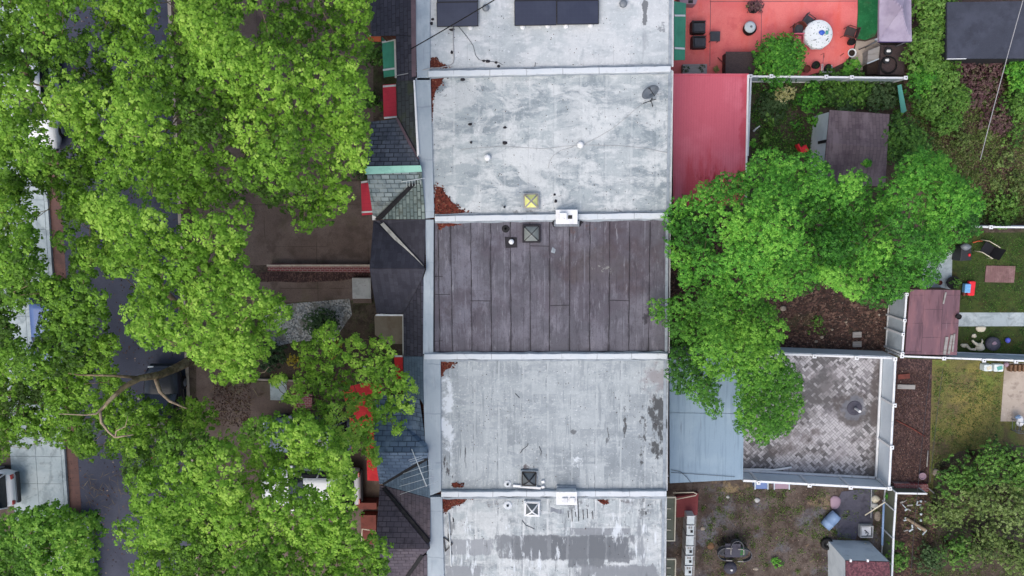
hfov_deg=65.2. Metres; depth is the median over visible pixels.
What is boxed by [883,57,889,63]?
bucket
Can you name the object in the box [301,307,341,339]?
dark shrub
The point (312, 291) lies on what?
front path
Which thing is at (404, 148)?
row house
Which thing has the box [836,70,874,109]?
dark shrub
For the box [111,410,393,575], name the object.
street tree
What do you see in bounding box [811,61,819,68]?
plant pot
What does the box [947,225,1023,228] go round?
fence
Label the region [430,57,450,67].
fallen leaves
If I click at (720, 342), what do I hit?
maple tree
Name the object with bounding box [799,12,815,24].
patio chair
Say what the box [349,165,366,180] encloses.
dark shrub
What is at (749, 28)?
cooler drum
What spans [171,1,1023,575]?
yard ground
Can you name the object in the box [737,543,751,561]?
dark chair
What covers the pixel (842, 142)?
garden shed
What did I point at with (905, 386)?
timber
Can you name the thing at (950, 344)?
plank
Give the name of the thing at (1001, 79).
tall wire
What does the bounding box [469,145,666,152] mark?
roof cable
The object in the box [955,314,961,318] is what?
bucket
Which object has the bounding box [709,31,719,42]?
side table
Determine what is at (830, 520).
plastic barrel
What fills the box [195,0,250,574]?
front sidewalk
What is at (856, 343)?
paving block
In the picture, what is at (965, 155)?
wild weeds
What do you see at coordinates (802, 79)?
fence
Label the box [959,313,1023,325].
garden path
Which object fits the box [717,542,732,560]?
dark chair
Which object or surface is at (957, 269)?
side lawn
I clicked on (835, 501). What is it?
stone
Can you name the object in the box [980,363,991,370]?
plastic bin
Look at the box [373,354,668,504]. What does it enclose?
row house
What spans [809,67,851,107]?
dark shrub
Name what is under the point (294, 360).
yellow shrub
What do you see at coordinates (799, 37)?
patio chair
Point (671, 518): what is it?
window canopy
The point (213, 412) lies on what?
fallen twigs
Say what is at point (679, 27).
awning
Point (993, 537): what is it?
thicket bush
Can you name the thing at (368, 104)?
dark shrub
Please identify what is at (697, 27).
patio armchair
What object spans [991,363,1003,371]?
plastic bin
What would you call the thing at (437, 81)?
leaf drift
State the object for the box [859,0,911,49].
garden gazebo
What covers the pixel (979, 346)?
toy heap
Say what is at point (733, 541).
dark chair
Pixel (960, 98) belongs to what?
hedge shrub
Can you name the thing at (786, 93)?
cream shrub
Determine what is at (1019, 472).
thicket bush
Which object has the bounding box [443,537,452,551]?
roof bracket
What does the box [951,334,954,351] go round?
plank
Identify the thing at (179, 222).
kerb
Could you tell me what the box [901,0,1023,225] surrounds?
wild ground
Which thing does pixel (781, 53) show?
round shrub
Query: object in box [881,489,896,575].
fence
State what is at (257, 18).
court
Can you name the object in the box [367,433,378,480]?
awning
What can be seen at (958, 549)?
thicket bush
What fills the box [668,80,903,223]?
garden soil
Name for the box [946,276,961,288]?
plant pot
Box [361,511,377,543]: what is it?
front porch
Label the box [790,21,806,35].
patio chair
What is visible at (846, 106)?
dark shrub
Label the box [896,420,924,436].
stick
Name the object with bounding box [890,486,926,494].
fence
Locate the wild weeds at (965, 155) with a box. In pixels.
[908,74,1023,224]
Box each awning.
[342,381,381,432]
[361,180,372,214]
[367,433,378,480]
[368,34,380,41]
[382,37,396,77]
[383,84,396,118]
[394,355,402,378]
[674,1,685,59]
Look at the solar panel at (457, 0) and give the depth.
28.42 m
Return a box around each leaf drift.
[431,78,443,115]
[434,186,464,215]
[437,223,455,228]
[441,362,453,375]
[442,499,466,509]
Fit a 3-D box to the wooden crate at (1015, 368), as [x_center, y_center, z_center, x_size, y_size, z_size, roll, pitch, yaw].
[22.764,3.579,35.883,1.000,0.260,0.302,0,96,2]
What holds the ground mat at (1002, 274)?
on the side lawn at (957, 269)
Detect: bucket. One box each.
[883,47,891,54]
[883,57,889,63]
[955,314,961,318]
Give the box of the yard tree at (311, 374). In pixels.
[268,319,419,469]
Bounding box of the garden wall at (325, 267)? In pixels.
[267,264,369,272]
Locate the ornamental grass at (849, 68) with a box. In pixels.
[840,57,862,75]
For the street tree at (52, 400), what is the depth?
28.76 m
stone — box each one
[707,542,713,549]
[830,496,840,508]
[872,495,879,502]
[874,511,879,520]
[932,468,939,475]
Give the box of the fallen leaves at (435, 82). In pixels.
[431,78,448,120]
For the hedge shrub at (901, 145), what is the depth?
32.80 m
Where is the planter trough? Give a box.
[681,64,706,73]
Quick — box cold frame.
[862,46,879,75]
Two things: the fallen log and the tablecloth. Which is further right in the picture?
the fallen log
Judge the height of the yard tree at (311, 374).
10.230 m
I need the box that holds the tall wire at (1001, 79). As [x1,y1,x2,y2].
[980,1,1022,159]
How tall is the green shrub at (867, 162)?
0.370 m
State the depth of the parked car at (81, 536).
37.56 m
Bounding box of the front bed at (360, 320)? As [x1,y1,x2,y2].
[256,300,382,379]
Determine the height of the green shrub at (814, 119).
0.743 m
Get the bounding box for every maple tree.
[647,287,806,447]
[660,146,853,305]
[815,145,986,309]
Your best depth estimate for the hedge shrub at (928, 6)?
32.66 m
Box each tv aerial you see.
[399,449,435,493]
[402,178,424,186]
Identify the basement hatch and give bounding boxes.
[673,491,698,517]
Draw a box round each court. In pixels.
[251,0,372,178]
[251,382,383,575]
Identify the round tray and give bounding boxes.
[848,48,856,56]
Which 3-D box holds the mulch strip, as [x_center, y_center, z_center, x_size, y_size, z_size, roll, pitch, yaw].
[17.950,6.028,36.422,2.362,0.006,5.927,0,96,2]
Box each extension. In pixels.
[668,346,743,482]
[671,74,748,206]
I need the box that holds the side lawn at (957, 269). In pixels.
[896,233,1023,357]
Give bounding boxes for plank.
[943,337,948,354]
[947,335,952,353]
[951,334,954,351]
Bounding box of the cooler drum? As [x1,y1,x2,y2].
[743,21,756,35]
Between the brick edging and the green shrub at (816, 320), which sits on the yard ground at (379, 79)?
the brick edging
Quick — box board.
[513,484,540,489]
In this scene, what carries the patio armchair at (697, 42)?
on the patio
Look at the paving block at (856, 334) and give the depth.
35.96 m
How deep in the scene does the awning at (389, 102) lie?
32.15 m
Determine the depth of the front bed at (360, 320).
36.76 m
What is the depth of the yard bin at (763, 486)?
36.43 m
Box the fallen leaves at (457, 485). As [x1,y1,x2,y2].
[451,482,463,487]
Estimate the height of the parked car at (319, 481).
1.520 m
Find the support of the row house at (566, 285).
on the yard ground at (379, 79)
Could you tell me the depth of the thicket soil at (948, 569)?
36.88 m
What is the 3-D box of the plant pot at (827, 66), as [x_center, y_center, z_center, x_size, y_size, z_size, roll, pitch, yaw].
[13.668,-9.499,34.603,0.360,0.394,0.360,0,96,2]
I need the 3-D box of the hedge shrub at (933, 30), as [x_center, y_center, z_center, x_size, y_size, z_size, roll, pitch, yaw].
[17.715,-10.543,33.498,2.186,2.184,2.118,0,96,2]
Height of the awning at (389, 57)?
0.970 m
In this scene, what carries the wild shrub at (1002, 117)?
on the wild ground at (914, 25)
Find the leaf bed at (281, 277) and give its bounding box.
[261,272,368,282]
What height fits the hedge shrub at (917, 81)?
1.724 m
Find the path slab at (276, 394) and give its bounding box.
[270,381,286,399]
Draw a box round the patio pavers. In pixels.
[668,351,879,476]
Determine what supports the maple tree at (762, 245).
on the yard ground at (379, 79)
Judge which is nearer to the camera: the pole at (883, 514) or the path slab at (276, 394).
the pole at (883, 514)
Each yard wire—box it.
[911,483,918,569]
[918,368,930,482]
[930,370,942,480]
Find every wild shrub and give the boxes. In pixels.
[948,63,976,85]
[958,65,1003,109]
[965,63,1010,98]
[978,95,1017,135]
[980,187,1023,229]
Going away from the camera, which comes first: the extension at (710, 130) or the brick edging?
the extension at (710, 130)
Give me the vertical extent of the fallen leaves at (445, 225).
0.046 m
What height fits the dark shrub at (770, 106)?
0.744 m
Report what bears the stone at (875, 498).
on the dirt yard at (748, 570)
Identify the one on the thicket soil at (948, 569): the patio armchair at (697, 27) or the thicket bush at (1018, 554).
the thicket bush at (1018, 554)
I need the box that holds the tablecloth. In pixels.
[803,20,832,49]
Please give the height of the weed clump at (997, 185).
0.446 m
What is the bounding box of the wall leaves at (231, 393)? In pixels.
[212,273,357,426]
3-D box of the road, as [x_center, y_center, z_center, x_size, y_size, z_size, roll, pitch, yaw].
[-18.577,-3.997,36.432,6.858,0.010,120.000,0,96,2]
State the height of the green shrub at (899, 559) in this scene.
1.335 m
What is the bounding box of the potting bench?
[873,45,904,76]
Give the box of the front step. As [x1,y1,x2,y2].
[352,277,372,302]
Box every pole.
[448,513,451,566]
[865,502,885,515]
[881,503,884,545]
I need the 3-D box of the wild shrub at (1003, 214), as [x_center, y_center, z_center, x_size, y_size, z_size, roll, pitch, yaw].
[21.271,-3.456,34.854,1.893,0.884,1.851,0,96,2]
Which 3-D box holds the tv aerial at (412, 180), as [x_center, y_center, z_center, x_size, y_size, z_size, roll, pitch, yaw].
[-3.467,-3.791,28.902,0.847,1.117,0.230,-9,96,3]
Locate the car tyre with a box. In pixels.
[820,537,832,549]
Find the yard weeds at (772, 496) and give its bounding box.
[695,487,881,575]
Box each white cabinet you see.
[681,558,692,575]
[682,528,693,544]
[682,538,693,554]
[682,548,693,564]
[683,518,694,534]
[684,511,694,523]
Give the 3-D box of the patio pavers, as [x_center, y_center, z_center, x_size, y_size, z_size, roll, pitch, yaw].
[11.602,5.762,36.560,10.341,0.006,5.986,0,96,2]
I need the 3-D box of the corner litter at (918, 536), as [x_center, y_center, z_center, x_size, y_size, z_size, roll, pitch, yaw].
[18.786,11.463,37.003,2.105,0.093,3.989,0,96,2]
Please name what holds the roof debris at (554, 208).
on the row house at (404, 148)
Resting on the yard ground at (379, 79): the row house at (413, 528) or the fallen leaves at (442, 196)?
the row house at (413, 528)
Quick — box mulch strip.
[891,358,931,482]
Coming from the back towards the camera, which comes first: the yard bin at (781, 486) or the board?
the yard bin at (781, 486)
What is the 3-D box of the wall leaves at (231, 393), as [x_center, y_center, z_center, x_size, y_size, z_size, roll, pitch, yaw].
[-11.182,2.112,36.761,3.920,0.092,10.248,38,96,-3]
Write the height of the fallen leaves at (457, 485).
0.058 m
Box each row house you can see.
[365,70,672,223]
[370,0,673,80]
[370,210,670,361]
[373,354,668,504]
[376,485,666,575]
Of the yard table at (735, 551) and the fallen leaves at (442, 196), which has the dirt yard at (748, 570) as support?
the yard table at (735, 551)
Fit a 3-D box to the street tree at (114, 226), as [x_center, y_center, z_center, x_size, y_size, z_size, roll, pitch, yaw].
[-11.499,-0.205,29.201,9.446,14.642,8.453,-18,96,3]
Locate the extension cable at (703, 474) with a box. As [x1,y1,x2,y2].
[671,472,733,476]
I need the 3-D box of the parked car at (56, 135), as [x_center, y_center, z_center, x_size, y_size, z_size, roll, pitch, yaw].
[-20.996,-8.334,35.269,2.156,1.460,4.518,0,96,2]
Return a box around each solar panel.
[436,2,477,26]
[437,0,477,1]
[514,0,556,25]
[557,0,598,24]
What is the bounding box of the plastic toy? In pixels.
[976,326,985,331]
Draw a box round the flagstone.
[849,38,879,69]
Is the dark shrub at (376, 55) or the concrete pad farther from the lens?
the concrete pad
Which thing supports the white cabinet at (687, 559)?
on the dirt yard at (748, 570)
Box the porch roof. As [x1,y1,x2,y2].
[374,313,403,372]
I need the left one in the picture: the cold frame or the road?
the road
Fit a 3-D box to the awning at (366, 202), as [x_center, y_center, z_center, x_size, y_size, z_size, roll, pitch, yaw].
[-5.939,-3.684,32.818,0.615,0.870,1.421,0,96,2]
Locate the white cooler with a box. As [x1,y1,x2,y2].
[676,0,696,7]
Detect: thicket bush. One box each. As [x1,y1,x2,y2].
[912,540,947,575]
[920,493,968,532]
[934,529,977,570]
[935,454,984,505]
[947,470,1009,520]
[960,517,1013,567]
[961,434,1022,490]
[986,473,1023,536]
[993,529,1023,575]
[996,444,1023,495]
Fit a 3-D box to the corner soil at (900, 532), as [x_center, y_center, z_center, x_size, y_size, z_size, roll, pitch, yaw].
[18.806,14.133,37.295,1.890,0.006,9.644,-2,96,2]
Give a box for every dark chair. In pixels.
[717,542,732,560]
[729,537,743,554]
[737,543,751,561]
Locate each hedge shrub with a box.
[881,112,928,164]
[896,124,936,161]
[899,27,950,77]
[903,61,943,100]
[911,0,961,33]
[911,88,950,123]
[913,10,945,55]
[916,57,963,93]
[929,109,963,136]
[942,82,974,116]
[995,88,1023,123]
[1002,61,1023,94]
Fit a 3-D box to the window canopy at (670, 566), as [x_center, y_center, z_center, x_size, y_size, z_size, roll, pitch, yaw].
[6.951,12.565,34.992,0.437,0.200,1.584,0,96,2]
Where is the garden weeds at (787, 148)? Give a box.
[751,81,907,159]
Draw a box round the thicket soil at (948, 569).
[931,445,1023,575]
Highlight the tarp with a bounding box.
[897,85,906,112]
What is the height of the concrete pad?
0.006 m
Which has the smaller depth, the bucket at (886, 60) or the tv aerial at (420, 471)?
the tv aerial at (420, 471)
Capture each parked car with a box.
[0,465,21,509]
[11,47,65,150]
[29,285,79,377]
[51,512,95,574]
[137,363,186,457]
[261,463,363,510]
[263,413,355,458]
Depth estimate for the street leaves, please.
37.15 m
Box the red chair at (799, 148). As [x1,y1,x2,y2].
[795,144,808,152]
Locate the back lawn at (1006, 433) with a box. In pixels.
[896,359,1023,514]
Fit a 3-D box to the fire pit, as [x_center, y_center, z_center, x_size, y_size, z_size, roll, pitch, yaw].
[21.456,2.485,35.721,0.620,0.409,0.614,0,96,2]
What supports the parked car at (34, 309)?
on the road
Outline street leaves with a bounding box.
[57,0,182,573]
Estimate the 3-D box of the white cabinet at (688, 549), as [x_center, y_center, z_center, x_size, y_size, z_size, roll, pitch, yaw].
[8.101,11.918,36.876,0.387,0.908,0.418,0,96,2]
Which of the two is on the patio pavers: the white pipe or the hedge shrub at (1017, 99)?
the white pipe
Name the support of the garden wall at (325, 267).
on the yard ground at (379, 79)
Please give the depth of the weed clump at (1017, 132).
34.16 m
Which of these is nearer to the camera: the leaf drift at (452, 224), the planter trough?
the leaf drift at (452, 224)
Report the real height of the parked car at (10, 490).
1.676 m
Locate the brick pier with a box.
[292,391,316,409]
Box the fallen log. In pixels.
[906,517,926,531]
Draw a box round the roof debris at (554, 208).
[434,13,666,570]
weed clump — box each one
[950,126,971,151]
[977,127,996,144]
[990,176,1007,191]
[993,148,1016,170]
[1001,122,1023,149]
[1006,172,1023,193]
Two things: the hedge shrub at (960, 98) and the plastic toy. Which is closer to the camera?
the hedge shrub at (960, 98)
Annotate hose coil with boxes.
[879,56,896,73]
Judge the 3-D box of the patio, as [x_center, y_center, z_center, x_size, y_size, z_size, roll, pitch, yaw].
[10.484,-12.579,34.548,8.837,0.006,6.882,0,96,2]
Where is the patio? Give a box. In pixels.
[671,0,857,75]
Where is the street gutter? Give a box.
[37,1,80,511]
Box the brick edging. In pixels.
[892,481,928,491]
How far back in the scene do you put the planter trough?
34.58 m
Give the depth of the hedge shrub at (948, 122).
33.97 m
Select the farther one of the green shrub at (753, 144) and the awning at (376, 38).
the green shrub at (753, 144)
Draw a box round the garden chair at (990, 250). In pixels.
[973,239,1005,259]
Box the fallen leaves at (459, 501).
[442,499,472,513]
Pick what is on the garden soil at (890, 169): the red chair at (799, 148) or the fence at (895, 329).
the red chair at (799, 148)
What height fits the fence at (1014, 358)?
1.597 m
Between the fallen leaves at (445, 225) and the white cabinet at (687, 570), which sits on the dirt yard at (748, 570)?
the white cabinet at (687, 570)
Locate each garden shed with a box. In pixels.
[809,110,889,186]
[828,540,889,575]
[903,287,960,354]
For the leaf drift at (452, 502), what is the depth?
30.65 m
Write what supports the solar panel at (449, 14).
on the row house at (519, 52)
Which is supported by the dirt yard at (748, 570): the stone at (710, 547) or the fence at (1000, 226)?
the stone at (710, 547)
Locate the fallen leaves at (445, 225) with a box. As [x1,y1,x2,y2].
[438,223,456,229]
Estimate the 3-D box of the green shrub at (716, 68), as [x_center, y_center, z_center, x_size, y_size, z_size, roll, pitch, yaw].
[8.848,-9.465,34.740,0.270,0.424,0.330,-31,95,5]
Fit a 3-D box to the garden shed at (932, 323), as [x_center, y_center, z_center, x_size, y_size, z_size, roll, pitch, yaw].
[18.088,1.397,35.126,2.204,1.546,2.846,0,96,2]
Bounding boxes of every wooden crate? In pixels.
[858,524,873,537]
[1006,364,1023,371]
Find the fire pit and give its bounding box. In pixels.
[985,337,1000,350]
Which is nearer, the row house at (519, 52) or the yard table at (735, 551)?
the row house at (519, 52)
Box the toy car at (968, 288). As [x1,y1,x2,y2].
[961,281,975,295]
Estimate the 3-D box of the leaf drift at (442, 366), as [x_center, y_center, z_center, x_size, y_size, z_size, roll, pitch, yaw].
[-2.505,3.049,30.093,0.679,0.020,0.591,0,96,2]
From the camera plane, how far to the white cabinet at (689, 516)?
36.33 m
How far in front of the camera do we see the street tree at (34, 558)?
26.58 m
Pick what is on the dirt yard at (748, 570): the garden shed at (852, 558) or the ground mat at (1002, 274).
the garden shed at (852, 558)
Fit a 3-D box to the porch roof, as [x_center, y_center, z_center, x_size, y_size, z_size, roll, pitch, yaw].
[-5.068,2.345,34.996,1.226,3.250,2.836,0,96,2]
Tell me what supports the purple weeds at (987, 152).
on the wild ground at (914, 25)
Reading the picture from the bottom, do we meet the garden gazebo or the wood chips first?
the wood chips
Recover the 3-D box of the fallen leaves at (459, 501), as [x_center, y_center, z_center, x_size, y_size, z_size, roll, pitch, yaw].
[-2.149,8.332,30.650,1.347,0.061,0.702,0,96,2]
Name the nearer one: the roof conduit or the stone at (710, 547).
the roof conduit
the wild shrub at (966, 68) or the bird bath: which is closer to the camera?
the wild shrub at (966, 68)
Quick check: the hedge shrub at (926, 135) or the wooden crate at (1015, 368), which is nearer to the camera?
the hedge shrub at (926, 135)
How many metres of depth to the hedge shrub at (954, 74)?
33.27 m
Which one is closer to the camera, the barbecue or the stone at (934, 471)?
the barbecue
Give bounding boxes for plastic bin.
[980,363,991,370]
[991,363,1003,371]
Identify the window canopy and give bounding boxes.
[666,496,675,541]
[666,558,675,575]
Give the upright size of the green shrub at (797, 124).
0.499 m
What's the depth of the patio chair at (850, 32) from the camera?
34.14 m
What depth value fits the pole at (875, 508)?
36.17 m
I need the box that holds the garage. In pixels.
[923,1,1023,66]
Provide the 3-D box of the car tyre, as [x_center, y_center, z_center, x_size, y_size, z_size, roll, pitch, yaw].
[14.591,11.843,37.051,0.580,0.200,0.580,0,96,2]
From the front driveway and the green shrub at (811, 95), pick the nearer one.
the green shrub at (811, 95)
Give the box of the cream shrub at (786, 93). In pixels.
[775,80,796,103]
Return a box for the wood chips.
[893,368,929,481]
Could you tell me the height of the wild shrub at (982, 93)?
0.929 m
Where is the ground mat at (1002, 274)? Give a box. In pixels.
[985,266,1015,282]
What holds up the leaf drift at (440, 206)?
on the row house at (404, 148)
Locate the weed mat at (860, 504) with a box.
[833,489,874,539]
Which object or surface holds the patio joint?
on the patio
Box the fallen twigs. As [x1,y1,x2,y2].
[81,344,292,510]
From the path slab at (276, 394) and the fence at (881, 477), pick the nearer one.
the fence at (881, 477)
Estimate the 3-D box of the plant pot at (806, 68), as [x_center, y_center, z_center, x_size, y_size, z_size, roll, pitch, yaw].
[12.751,-9.486,34.681,0.318,0.290,0.318,0,96,2]
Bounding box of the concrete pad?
[1001,363,1023,420]
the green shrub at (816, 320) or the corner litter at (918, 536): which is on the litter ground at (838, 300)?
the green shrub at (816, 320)
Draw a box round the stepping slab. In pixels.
[923,251,951,288]
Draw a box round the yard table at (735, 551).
[722,538,740,556]
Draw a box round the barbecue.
[952,243,971,260]
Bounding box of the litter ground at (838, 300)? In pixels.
[670,224,893,350]
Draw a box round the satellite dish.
[642,85,658,106]
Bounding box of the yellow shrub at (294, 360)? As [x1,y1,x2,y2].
[286,353,302,367]
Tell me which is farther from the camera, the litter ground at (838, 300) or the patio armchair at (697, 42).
the litter ground at (838, 300)
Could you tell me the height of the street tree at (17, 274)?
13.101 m
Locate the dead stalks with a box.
[928,76,1023,223]
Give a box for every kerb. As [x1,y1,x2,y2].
[31,3,69,511]
[167,0,198,575]
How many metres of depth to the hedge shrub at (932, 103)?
33.67 m
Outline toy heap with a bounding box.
[966,339,984,350]
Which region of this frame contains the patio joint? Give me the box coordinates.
[710,0,823,67]
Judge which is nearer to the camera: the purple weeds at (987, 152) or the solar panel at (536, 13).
the solar panel at (536, 13)
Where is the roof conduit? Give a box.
[432,27,453,68]
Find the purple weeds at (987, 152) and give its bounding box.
[954,66,1014,222]
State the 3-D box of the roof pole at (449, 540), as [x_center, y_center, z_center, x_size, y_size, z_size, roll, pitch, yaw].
[-2.389,9.691,30.780,0.047,0.048,2.141,-2,96,2]
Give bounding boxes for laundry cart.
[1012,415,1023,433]
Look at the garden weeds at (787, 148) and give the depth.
35.03 m
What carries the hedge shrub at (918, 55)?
on the wild ground at (914, 25)
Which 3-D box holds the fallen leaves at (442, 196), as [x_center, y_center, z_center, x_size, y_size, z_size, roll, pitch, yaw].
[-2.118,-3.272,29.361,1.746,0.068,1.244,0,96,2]
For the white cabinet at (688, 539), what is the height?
0.908 m
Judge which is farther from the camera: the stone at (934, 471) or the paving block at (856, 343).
the stone at (934, 471)
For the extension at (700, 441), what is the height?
3.413 m
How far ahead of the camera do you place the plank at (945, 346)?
34.41 m
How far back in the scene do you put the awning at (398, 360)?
33.48 m
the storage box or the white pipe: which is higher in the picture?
the storage box
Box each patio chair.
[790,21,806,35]
[792,33,804,47]
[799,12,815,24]
[840,25,861,38]
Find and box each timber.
[692,515,696,575]
[897,373,909,378]
[897,384,914,388]
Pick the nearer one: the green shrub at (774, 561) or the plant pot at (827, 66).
the plant pot at (827, 66)
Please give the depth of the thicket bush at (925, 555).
36.35 m
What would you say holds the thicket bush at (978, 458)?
on the back lawn at (1006, 433)
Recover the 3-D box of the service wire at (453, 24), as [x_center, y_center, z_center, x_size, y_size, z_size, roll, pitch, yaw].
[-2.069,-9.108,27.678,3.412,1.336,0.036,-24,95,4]
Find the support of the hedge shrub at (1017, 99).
on the wild ground at (914, 25)
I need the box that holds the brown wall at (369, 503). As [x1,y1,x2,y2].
[356,497,378,508]
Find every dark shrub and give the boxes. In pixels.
[258,341,287,372]
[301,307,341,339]
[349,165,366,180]
[362,42,382,69]
[363,89,382,112]
[753,87,793,125]
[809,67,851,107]
[831,93,856,111]
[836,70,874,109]
[863,76,903,112]
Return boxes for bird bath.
[919,473,926,479]
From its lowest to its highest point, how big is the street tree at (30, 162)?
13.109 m
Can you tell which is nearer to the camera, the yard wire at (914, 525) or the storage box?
the yard wire at (914, 525)
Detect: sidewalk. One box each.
[0,1,64,574]
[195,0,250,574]
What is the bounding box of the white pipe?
[743,466,791,470]
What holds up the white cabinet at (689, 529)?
on the dirt yard at (748, 570)
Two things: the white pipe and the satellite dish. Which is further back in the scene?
the white pipe
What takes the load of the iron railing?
on the front bed at (360, 320)
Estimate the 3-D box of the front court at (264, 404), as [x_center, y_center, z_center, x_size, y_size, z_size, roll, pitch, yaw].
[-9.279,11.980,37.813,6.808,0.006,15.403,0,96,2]
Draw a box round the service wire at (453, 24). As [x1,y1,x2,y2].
[411,0,494,48]
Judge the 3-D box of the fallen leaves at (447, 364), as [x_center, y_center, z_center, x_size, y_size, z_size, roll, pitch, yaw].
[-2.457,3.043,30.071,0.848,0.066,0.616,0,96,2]
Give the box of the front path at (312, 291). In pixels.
[251,275,372,303]
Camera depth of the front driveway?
36.21 m
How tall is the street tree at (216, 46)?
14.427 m
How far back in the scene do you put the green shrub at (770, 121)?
34.76 m
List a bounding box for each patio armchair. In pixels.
[690,20,705,34]
[690,35,705,49]
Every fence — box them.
[742,347,896,490]
[747,78,751,155]
[749,74,907,83]
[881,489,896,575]
[884,292,908,354]
[885,349,1023,363]
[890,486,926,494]
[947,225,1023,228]
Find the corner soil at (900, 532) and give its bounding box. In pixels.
[895,493,937,575]
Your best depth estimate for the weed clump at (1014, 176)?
34.70 m
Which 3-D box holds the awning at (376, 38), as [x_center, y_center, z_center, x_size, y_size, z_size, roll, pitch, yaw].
[-5.536,-10.059,32.198,0.657,0.670,0.274,9,97,0]
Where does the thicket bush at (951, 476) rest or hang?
on the thicket soil at (948, 569)
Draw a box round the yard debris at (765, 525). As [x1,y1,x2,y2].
[674,486,881,575]
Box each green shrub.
[713,65,719,73]
[749,138,756,147]
[761,132,772,144]
[763,112,774,126]
[771,557,784,568]
[789,121,804,130]
[793,80,825,113]
[807,112,822,126]
[807,315,826,334]
[860,158,871,167]
[885,540,910,572]
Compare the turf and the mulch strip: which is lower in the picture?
the mulch strip
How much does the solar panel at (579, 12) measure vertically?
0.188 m
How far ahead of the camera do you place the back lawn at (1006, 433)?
36.30 m
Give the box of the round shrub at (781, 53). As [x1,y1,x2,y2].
[748,31,808,92]
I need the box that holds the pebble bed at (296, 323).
[263,299,351,345]
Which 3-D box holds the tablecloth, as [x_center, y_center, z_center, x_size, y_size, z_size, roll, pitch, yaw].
[13.011,-10.793,34.031,1.246,0.202,1.233,0,96,2]
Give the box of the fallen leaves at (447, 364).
[441,362,457,376]
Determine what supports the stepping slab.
on the side lawn at (957, 269)
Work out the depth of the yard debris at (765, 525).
37.14 m
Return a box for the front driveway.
[251,181,383,264]
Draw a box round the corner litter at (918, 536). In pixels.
[894,494,938,575]
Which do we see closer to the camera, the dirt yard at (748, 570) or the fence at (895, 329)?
the fence at (895, 329)
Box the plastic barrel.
[820,510,840,530]
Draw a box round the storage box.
[722,52,761,74]
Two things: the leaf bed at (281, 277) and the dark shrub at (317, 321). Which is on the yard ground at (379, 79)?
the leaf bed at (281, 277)
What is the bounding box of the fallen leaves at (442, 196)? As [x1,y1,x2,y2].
[434,182,473,214]
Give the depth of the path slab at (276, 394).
37.05 m
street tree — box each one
[0,0,139,198]
[0,168,122,384]
[0,338,220,464]
[0,498,108,575]
[57,0,376,234]
[62,183,294,437]
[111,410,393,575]
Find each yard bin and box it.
[752,482,768,489]
[771,483,789,489]
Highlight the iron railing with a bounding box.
[257,378,304,381]
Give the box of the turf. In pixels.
[857,0,877,39]
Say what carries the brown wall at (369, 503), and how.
on the front court at (264, 404)
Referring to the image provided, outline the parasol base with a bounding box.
[847,401,861,414]
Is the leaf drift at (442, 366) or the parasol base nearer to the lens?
the leaf drift at (442, 366)
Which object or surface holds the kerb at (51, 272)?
on the road
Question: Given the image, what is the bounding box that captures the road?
[49,0,191,575]
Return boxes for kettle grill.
[724,558,736,573]
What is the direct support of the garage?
on the wild ground at (914, 25)
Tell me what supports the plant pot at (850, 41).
on the patio
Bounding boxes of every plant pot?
[746,0,763,13]
[803,65,810,71]
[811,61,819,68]
[824,64,832,71]
[847,38,855,44]
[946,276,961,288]
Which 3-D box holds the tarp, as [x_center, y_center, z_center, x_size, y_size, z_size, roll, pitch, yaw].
[16.609,-8.060,34.054,0.213,0.930,1.249,-27,95,4]
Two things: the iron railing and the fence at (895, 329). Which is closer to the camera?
the fence at (895, 329)
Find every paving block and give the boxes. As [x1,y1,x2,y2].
[852,331,861,337]
[852,341,861,346]
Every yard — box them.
[0,371,14,572]
[666,478,891,575]
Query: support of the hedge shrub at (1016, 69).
on the wild ground at (914, 25)
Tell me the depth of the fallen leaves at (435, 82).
28.93 m

